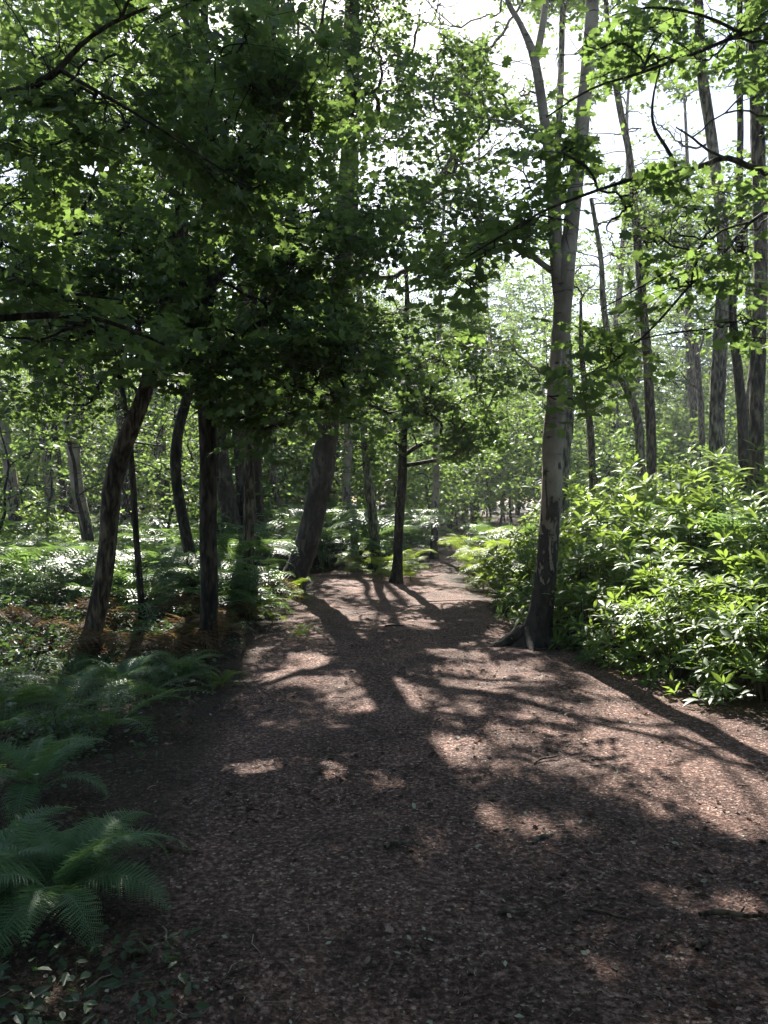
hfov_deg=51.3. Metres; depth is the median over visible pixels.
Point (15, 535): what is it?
bracken
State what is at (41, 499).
rhododendron bush
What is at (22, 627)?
fern
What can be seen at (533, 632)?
birch tree
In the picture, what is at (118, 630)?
fern
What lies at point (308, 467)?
understorey sapling
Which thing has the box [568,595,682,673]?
rhododendron bush
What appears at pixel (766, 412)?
understorey sapling
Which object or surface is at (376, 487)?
understorey sapling
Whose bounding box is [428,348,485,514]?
woodland tree
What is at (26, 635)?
bramble bush
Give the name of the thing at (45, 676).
fern
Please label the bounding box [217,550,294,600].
bracken
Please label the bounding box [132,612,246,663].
bracken
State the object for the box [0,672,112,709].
fern
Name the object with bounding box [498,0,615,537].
background tree
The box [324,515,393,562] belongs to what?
bracken
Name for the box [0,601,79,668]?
bracken
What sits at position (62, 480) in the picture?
background tree
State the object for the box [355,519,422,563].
bracken
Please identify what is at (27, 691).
fern
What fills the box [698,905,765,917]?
fallen stick
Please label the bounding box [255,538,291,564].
bracken
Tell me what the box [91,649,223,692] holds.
fern
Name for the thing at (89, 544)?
bracken
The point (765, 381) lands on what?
woodland tree
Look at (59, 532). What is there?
bracken
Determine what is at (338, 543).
bracken
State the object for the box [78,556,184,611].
bracken
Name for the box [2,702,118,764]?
fern
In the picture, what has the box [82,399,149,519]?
understorey sapling
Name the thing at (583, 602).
rhododendron bush
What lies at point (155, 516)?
bracken
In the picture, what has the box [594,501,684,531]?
bracken
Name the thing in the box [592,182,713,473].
woodland tree
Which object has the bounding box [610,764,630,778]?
fallen stick
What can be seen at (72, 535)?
bracken
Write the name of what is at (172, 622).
bracken
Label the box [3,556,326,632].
woodland herbs
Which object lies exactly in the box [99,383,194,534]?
understorey sapling
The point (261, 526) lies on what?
bracken
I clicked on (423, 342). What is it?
woodland tree
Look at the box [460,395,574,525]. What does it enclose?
understorey sapling
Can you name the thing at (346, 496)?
woodland tree
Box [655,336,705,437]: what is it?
woodland tree
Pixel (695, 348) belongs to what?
broken snag
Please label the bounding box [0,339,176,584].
understorey sapling
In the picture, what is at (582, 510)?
rhododendron bush
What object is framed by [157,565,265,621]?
bracken
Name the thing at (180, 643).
bracken
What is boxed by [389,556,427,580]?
bracken
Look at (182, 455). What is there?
understorey sapling
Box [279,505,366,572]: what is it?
bracken
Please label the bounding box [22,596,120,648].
bracken
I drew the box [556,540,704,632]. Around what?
rhododendron bush
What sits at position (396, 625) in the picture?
fallen stick
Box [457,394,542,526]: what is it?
understorey sapling
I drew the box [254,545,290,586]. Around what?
bracken
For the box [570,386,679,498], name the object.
understorey sapling
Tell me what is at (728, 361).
woodland tree
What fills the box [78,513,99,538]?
bracken
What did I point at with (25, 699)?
fern
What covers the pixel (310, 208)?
woodland tree
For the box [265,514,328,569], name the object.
bracken
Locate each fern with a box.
[0,607,43,635]
[0,631,60,661]
[0,649,33,660]
[0,662,52,679]
[0,665,50,709]
[0,670,152,727]
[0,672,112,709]
[0,677,212,744]
[0,682,76,729]
[0,699,83,749]
[0,733,108,826]
[0,804,108,935]
[0,808,186,961]
[1,630,78,642]
[1,685,68,704]
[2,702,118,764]
[6,653,136,696]
[19,655,117,674]
[40,625,149,639]
[75,651,182,700]
[88,672,217,704]
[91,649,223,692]
[102,620,219,656]
[104,641,223,667]
[142,649,220,683]
[161,620,269,637]
[199,669,249,693]
[239,597,289,619]
[284,622,324,640]
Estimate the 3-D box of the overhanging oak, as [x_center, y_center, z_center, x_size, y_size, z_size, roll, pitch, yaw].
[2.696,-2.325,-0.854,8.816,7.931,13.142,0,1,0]
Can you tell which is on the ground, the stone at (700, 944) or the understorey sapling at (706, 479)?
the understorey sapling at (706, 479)
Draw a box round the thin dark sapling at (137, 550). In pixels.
[1,198,245,632]
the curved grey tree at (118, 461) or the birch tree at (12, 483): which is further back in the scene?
the birch tree at (12, 483)
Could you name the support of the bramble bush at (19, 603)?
on the ground
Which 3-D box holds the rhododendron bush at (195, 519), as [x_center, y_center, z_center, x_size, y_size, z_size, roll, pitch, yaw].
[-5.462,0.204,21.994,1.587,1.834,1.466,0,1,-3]
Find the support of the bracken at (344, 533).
on the ground
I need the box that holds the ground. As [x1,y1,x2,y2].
[0,502,767,1023]
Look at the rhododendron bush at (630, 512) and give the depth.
10.21 m
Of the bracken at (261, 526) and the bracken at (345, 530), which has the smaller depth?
the bracken at (261, 526)
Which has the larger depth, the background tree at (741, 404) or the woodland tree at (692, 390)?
the woodland tree at (692, 390)
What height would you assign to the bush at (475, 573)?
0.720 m
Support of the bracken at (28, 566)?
on the ground
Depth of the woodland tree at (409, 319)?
65.84 m
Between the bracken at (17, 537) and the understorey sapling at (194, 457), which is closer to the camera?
the bracken at (17, 537)
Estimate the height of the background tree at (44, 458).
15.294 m
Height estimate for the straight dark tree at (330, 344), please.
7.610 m
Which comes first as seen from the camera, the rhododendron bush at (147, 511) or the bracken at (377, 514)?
the bracken at (377, 514)
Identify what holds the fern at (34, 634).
on the ground
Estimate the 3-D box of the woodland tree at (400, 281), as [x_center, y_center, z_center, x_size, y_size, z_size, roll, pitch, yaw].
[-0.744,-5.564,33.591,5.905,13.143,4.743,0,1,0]
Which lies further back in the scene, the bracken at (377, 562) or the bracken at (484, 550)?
the bracken at (377, 562)
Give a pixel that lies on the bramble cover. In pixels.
(108, 756)
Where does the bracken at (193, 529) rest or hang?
on the ground
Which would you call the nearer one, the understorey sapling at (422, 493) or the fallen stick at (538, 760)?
the fallen stick at (538, 760)
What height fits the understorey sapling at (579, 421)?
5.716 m
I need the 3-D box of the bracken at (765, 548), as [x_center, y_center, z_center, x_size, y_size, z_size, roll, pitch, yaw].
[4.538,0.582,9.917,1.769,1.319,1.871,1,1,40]
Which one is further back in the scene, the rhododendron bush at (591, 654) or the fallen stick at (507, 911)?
the rhododendron bush at (591, 654)
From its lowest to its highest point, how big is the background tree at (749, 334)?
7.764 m
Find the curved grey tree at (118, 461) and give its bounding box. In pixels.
[0,0,291,656]
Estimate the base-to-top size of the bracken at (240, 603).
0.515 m
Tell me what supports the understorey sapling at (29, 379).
on the ground
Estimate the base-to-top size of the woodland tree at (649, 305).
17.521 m
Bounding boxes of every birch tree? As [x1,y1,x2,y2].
[0,0,116,539]
[0,0,150,574]
[293,0,758,650]
[370,98,551,558]
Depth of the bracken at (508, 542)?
14.89 m
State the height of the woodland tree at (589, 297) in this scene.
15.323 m
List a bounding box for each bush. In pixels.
[0,490,81,579]
[0,501,75,564]
[0,591,53,638]
[0,616,92,687]
[13,599,84,646]
[20,490,80,534]
[104,614,191,664]
[135,594,195,629]
[139,489,175,532]
[162,486,198,540]
[404,494,430,539]
[458,554,567,631]
[468,526,577,613]
[489,508,539,591]
[493,494,651,632]
[495,522,606,623]
[505,470,602,539]
[509,524,651,626]
[525,575,640,651]
[527,474,633,578]
[536,457,621,533]
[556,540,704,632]
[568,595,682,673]
[571,484,638,540]
[575,473,685,584]
[582,491,728,562]
[584,445,670,531]
[585,467,669,525]
[586,464,659,513]
[587,553,763,688]
[597,518,736,663]
[604,448,759,631]
[625,445,737,544]
[639,455,767,603]
[662,577,767,708]
[664,490,767,639]
[677,426,767,573]
[683,523,767,683]
[702,474,767,592]
[710,488,743,512]
[719,496,767,618]
[724,459,767,500]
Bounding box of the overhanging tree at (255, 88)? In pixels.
[0,0,439,411]
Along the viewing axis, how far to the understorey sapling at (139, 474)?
28.63 m
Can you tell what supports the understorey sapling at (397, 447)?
on the ground
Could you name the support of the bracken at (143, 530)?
on the ground
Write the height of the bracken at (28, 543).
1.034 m
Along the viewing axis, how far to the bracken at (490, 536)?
17.23 m
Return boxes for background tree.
[0,0,132,535]
[0,1,163,533]
[126,0,221,531]
[242,0,333,581]
[243,0,343,556]
[286,0,452,570]
[316,11,440,505]
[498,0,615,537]
[508,161,695,507]
[527,0,767,503]
[541,247,632,514]
[581,0,767,495]
[666,0,767,548]
[672,0,767,502]
[691,197,752,440]
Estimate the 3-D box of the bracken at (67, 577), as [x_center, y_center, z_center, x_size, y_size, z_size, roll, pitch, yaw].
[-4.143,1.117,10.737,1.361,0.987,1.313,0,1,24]
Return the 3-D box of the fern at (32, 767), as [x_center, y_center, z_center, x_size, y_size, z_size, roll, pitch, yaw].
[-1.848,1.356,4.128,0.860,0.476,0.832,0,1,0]
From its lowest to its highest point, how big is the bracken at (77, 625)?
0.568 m
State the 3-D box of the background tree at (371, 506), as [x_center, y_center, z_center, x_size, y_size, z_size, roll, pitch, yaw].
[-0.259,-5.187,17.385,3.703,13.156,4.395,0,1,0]
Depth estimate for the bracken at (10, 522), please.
14.67 m
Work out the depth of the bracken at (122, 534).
13.68 m
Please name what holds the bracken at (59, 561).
on the ground
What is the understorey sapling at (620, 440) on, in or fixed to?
on the ground
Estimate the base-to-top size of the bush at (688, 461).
3.458 m
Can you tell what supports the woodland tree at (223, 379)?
on the ground
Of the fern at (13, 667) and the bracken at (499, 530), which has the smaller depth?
the fern at (13, 667)
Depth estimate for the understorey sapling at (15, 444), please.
18.24 m
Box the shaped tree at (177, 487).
[16,5,345,616]
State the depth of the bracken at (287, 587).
11.24 m
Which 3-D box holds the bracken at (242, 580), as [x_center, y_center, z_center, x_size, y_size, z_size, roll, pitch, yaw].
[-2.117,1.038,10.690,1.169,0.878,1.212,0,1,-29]
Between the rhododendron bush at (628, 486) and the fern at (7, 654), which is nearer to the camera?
the fern at (7, 654)
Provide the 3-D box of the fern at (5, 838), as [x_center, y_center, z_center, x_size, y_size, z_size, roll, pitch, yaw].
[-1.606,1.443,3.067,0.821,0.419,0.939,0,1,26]
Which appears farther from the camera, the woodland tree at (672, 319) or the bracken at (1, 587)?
the woodland tree at (672, 319)
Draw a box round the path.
[69,546,767,1023]
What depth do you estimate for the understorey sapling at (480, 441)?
38.28 m
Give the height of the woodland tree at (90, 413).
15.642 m
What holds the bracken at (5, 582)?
on the ground
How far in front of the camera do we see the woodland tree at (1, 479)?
27.24 m
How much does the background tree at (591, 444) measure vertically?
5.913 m
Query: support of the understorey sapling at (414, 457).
on the ground
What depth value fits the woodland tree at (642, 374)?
65.17 m
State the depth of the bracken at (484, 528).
21.81 m
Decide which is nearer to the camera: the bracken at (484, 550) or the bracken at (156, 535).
the bracken at (484, 550)
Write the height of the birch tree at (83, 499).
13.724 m
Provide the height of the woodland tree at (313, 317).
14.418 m
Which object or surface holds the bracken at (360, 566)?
on the path
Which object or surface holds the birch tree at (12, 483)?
on the ground
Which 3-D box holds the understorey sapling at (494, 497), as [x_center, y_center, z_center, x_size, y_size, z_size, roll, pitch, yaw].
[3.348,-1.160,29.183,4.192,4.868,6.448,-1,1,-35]
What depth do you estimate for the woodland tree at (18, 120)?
20.48 m
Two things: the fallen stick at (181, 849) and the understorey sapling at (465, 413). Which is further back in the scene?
the understorey sapling at (465, 413)
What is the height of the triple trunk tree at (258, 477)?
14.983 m
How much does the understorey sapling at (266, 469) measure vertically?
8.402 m
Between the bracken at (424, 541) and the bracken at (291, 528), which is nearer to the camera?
the bracken at (291, 528)
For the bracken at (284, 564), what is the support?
on the ground
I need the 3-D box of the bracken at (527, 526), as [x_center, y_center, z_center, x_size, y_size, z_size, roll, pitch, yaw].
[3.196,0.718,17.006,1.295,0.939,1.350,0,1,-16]
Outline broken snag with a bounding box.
[680,324,705,492]
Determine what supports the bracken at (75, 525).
on the ground
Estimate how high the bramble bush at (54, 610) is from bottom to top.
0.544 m
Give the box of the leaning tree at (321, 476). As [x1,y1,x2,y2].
[163,0,606,594]
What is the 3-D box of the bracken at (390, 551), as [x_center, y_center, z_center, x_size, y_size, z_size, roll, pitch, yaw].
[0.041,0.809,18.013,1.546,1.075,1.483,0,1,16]
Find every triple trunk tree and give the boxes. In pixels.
[69,0,314,547]
[144,0,339,565]
[169,0,359,565]
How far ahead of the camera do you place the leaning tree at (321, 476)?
12.87 m
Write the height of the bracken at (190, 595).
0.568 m
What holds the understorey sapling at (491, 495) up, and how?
on the ground
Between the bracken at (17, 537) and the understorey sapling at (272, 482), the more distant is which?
the understorey sapling at (272, 482)
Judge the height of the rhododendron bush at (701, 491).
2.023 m
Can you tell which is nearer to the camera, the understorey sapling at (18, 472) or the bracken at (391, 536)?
the bracken at (391, 536)
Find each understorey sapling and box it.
[0,322,58,505]
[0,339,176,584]
[0,378,97,537]
[0,387,115,510]
[0,391,120,532]
[1,419,116,518]
[2,430,63,507]
[3,370,96,509]
[8,339,157,512]
[15,413,111,508]
[15,436,60,508]
[18,368,197,532]
[31,343,198,538]
[60,391,193,498]
[66,431,152,510]
[78,386,218,530]
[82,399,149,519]
[83,352,304,580]
[88,383,265,552]
[88,420,191,510]
[97,420,189,516]
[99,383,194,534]
[106,346,199,500]
[144,302,313,504]
[145,441,282,512]
[146,430,309,547]
[149,428,335,524]
[152,404,267,515]
[159,258,392,521]
[168,408,198,503]
[189,396,306,509]
[223,373,368,514]
[233,375,368,516]
[264,399,412,547]
[264,423,384,517]
[290,375,388,503]
[301,415,519,554]
[337,452,382,509]
[343,389,499,545]
[350,310,485,537]
[351,406,398,502]
[352,385,445,509]
[356,435,466,518]
[374,446,462,516]
[378,453,518,522]
[422,457,520,531]
[426,373,511,516]
[429,423,541,534]
[430,385,512,528]
[430,439,522,523]
[451,296,628,509]
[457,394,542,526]
[458,462,517,519]
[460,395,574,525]
[471,392,609,515]
[481,401,624,509]
[483,451,534,521]
[505,434,537,503]
[525,400,674,506]
[537,366,643,483]
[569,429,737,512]
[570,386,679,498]
[571,412,686,500]
[623,394,707,483]
[623,431,707,505]
[642,385,733,478]
[643,378,709,437]
[666,403,767,498]
[668,360,767,496]
[683,437,766,491]
[704,375,767,438]
[706,433,767,484]
[734,398,767,482]
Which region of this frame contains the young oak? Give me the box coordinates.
[307,249,548,583]
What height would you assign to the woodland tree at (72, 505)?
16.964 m
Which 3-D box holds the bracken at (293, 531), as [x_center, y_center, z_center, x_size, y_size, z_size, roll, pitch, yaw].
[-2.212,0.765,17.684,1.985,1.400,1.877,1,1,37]
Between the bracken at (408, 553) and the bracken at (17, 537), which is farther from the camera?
the bracken at (408, 553)
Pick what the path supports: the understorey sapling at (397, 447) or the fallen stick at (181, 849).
the fallen stick at (181, 849)
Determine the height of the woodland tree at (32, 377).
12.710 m
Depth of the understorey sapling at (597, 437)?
39.69 m
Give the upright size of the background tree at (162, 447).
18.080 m
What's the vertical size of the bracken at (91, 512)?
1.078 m
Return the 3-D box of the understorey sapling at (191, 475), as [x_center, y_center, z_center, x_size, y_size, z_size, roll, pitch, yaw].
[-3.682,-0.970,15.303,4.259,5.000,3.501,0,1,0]
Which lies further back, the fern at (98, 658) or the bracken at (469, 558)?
the bracken at (469, 558)
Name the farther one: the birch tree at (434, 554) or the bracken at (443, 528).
the bracken at (443, 528)
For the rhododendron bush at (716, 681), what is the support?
on the ground
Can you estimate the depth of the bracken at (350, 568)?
16.13 m
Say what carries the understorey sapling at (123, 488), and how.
on the ground
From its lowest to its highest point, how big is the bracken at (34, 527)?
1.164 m
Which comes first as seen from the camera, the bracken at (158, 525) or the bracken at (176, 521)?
the bracken at (158, 525)
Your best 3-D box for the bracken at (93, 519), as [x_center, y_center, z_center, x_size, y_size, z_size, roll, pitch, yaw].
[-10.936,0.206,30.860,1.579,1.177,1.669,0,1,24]
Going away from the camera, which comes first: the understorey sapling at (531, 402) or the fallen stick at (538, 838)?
the fallen stick at (538, 838)
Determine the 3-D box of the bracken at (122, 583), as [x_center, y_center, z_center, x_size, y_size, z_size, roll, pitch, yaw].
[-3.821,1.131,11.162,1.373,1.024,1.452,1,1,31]
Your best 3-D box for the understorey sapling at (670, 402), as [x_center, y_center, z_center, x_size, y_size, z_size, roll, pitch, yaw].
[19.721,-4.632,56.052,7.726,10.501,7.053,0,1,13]
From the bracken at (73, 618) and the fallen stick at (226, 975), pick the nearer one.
the fallen stick at (226, 975)
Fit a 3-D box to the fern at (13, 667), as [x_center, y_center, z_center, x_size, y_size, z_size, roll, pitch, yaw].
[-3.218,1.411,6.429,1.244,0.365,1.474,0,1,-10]
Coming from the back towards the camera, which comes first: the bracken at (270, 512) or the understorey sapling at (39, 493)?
the understorey sapling at (39, 493)
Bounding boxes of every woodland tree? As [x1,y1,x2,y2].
[0,0,77,328]
[0,51,27,512]
[0,296,44,404]
[1,3,156,539]
[2,320,105,455]
[5,0,196,549]
[17,217,137,509]
[45,206,149,470]
[123,308,196,508]
[178,288,231,505]
[236,151,363,525]
[270,234,342,475]
[284,85,440,548]
[319,232,424,505]
[352,246,411,412]
[385,297,433,385]
[385,307,454,507]
[410,61,550,533]
[410,323,455,499]
[412,294,500,528]
[419,293,477,428]
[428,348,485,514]
[451,242,537,514]
[459,310,503,404]
[465,218,612,495]
[483,289,537,515]
[508,271,598,421]
[542,11,734,491]
[571,296,642,496]
[573,62,767,492]
[573,217,695,478]
[578,258,692,428]
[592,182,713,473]
[619,248,767,473]
[619,335,673,438]
[642,217,744,427]
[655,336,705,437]
[664,355,688,450]
[675,216,767,420]
[680,314,746,442]
[681,176,767,455]
[693,271,767,402]
[729,302,767,445]
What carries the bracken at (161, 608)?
on the ground
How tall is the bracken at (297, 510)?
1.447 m
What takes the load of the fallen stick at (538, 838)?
on the path
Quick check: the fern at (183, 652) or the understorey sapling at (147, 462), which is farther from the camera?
the understorey sapling at (147, 462)
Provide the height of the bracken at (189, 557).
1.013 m
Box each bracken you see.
[0,517,37,542]
[0,532,27,585]
[0,537,52,609]
[0,541,22,607]
[0,542,92,616]
[0,554,72,623]
[0,555,67,607]
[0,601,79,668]
[1,534,80,596]
[3,537,82,563]
[4,536,74,563]
[5,540,96,615]
[7,521,71,556]
[9,548,157,629]
[12,564,133,621]
[20,561,136,613]
[21,532,77,591]
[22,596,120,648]
[23,568,94,603]
[36,540,97,603]
[36,620,117,663]
[37,529,76,541]
[43,559,95,600]
[51,600,115,621]
[53,527,80,541]
[55,532,144,562]
[55,600,153,633]
[56,624,148,674]
[60,520,98,541]
[62,532,81,542]
[67,553,159,602]
[69,515,98,541]
[70,546,168,622]
[71,558,170,619]
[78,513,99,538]
[78,518,154,547]
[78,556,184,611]
[84,548,199,628]
[89,504,99,529]
[89,507,99,516]
[91,531,180,582]
[93,521,170,558]
[94,546,200,609]
[107,603,156,629]
[114,566,148,605]
[117,539,200,593]
[118,525,176,553]
[118,527,171,554]
[119,521,171,552]
[119,630,215,669]
[125,534,197,595]
[128,512,196,551]
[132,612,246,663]
[140,518,196,555]
[144,517,195,539]
[145,597,181,617]
[146,596,245,638]
[148,532,183,577]
[149,550,276,614]
[149,563,200,616]
[154,610,227,645]
[155,527,230,550]
[156,557,232,588]
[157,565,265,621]
[162,531,274,567]
[165,511,220,544]
[171,589,246,617]
[180,553,264,612]
[180,599,258,629]
[185,558,276,611]
[192,530,258,562]
[196,536,298,592]
[217,506,301,558]
[217,519,292,562]
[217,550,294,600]
[218,557,293,619]
[222,517,299,570]
[227,574,304,614]
[227,596,264,620]
[252,595,291,623]
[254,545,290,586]
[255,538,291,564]
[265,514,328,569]
[265,517,331,568]
[267,505,343,533]
[268,506,351,552]
[269,499,303,504]
[269,524,298,569]
[269,537,291,570]
[272,588,302,611]
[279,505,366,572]
[279,576,323,603]
[281,503,343,544]
[288,514,346,557]
[290,512,363,568]
[298,501,342,550]
[317,520,352,561]
[318,507,365,549]
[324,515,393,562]
[325,498,383,549]
[325,512,369,550]
[327,554,361,574]
[328,508,424,569]
[342,556,366,572]
[345,506,418,541]
[346,525,416,556]
[348,510,415,555]
[349,557,377,576]
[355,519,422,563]
[358,550,386,572]
[360,512,430,548]
[365,556,392,578]
[375,560,392,577]
[377,509,438,557]
[381,512,445,562]
[381,549,415,572]
[383,550,428,570]
[389,506,450,555]
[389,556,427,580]
[403,556,431,575]
[404,548,436,571]
[405,514,457,548]
[409,518,452,547]
[437,535,496,575]
[438,518,452,534]
[445,546,501,584]
[446,533,483,569]
[449,523,487,545]
[454,523,510,549]
[455,546,507,590]
[458,517,500,542]
[460,548,499,580]
[465,546,517,582]
[470,532,505,558]
[472,523,504,539]
[477,536,520,566]
[482,527,528,559]
[486,540,523,556]
[490,543,522,593]
[493,518,538,533]
[508,524,538,543]
[566,521,715,579]
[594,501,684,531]
[603,511,716,572]
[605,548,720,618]
[615,517,719,548]
[662,512,767,593]
[699,510,766,574]
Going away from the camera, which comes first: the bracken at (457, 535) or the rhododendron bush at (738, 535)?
the rhododendron bush at (738, 535)
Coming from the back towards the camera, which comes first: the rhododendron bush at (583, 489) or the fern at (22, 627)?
the rhododendron bush at (583, 489)
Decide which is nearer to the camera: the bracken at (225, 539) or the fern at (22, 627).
the fern at (22, 627)
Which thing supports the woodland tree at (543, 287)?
on the ground
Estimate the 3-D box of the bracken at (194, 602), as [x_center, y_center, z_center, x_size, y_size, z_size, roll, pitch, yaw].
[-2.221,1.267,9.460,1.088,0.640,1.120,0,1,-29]
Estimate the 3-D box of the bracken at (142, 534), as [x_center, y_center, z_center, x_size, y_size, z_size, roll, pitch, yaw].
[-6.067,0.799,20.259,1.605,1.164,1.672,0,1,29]
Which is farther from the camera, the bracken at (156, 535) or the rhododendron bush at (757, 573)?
the bracken at (156, 535)
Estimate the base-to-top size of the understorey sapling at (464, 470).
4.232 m
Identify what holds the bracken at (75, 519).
on the ground
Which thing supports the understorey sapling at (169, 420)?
on the ground
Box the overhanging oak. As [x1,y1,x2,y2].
[364,0,767,438]
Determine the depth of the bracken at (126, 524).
18.88 m
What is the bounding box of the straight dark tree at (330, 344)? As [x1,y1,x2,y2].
[0,0,486,653]
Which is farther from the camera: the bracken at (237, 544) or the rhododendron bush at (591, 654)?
the bracken at (237, 544)
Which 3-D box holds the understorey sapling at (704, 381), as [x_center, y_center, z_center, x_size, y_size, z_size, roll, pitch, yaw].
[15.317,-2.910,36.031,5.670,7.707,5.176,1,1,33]
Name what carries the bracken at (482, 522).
on the ground
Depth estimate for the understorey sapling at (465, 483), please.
29.34 m
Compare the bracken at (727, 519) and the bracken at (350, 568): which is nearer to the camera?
the bracken at (727, 519)
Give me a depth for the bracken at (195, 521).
20.60 m
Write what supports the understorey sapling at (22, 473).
on the ground
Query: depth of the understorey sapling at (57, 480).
19.77 m
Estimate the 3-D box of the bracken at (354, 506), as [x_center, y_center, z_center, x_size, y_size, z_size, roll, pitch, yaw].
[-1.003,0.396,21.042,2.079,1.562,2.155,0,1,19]
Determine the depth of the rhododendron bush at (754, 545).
8.89 m
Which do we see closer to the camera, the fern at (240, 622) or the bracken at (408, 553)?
the fern at (240, 622)
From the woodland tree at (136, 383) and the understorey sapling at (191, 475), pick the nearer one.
the understorey sapling at (191, 475)
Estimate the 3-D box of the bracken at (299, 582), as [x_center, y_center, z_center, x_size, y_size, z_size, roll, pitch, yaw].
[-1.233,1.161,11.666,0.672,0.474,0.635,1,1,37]
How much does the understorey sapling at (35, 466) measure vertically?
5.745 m
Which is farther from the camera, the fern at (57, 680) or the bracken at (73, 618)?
the bracken at (73, 618)
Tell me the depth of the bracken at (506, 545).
13.11 m
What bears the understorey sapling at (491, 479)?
on the ground
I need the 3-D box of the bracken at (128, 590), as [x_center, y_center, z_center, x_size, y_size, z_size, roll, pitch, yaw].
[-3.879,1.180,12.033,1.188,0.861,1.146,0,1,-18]
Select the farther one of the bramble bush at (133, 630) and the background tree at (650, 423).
the background tree at (650, 423)
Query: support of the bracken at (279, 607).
on the path
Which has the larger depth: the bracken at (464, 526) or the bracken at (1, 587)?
the bracken at (464, 526)
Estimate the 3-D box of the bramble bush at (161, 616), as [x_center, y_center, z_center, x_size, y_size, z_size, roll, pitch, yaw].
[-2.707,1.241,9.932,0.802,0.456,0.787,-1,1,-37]
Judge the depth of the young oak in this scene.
14.00 m
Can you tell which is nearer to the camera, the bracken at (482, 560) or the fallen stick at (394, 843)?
the fallen stick at (394, 843)
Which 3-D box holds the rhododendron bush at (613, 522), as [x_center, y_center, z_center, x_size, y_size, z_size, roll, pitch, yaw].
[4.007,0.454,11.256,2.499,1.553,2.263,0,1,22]
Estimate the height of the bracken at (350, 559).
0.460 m
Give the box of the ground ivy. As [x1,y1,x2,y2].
[0,925,209,1023]
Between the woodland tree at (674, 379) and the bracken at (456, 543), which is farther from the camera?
the woodland tree at (674, 379)
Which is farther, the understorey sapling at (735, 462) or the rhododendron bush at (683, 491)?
the understorey sapling at (735, 462)
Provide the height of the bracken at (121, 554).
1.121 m
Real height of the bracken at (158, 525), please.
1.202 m
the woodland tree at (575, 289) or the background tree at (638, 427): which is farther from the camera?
the woodland tree at (575, 289)
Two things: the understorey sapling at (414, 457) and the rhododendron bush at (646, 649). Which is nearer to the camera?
the rhododendron bush at (646, 649)
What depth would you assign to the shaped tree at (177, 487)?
10.92 m
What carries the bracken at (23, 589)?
on the ground
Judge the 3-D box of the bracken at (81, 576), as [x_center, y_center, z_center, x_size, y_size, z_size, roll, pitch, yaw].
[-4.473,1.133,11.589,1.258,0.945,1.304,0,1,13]
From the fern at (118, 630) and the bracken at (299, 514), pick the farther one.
the bracken at (299, 514)
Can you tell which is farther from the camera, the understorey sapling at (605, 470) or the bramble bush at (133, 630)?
the understorey sapling at (605, 470)
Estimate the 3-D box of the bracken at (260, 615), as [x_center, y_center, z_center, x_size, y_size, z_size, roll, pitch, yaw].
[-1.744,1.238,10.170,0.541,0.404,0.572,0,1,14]
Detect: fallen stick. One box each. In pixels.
[156,922,185,947]
[161,845,196,851]
[214,961,253,987]
[384,838,409,848]
[385,624,409,626]
[494,905,528,915]
[532,830,554,844]
[534,752,560,763]
[583,909,629,918]
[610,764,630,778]
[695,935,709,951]
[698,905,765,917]
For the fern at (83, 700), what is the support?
on the ground
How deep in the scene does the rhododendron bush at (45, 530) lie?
14.87 m
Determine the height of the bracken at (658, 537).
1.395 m
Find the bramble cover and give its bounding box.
[0,620,246,842]
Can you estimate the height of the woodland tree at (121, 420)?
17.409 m
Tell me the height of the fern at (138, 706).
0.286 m
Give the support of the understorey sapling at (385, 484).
on the ground
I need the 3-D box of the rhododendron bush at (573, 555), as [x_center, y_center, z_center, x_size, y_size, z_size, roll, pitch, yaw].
[2.343,0.638,9.356,1.859,1.713,1.880,0,1,-24]
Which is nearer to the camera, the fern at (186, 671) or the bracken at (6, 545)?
the fern at (186, 671)
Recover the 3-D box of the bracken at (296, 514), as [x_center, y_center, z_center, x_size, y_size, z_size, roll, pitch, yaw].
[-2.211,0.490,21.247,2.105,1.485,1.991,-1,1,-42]
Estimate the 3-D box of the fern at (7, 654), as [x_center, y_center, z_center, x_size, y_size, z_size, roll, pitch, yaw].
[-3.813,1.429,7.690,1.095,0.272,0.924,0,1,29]
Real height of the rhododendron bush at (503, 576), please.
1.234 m
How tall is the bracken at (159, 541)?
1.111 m
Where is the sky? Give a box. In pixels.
[0,0,767,501]
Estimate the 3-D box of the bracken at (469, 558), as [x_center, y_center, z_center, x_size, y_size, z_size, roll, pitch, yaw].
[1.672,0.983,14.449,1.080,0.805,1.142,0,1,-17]
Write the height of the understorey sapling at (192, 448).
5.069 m
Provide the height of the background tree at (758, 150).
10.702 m
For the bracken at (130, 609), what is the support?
on the ground
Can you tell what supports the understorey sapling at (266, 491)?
on the ground
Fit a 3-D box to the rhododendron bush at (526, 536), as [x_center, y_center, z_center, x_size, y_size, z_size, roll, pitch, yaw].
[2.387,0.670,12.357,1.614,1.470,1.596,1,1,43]
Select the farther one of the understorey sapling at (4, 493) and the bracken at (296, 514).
the bracken at (296, 514)
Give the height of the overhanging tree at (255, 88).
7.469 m
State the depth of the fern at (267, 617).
10.63 m
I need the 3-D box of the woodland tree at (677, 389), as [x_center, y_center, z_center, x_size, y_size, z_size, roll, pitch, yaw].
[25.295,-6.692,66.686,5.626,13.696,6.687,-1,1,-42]
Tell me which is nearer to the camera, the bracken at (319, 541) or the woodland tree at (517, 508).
the bracken at (319, 541)

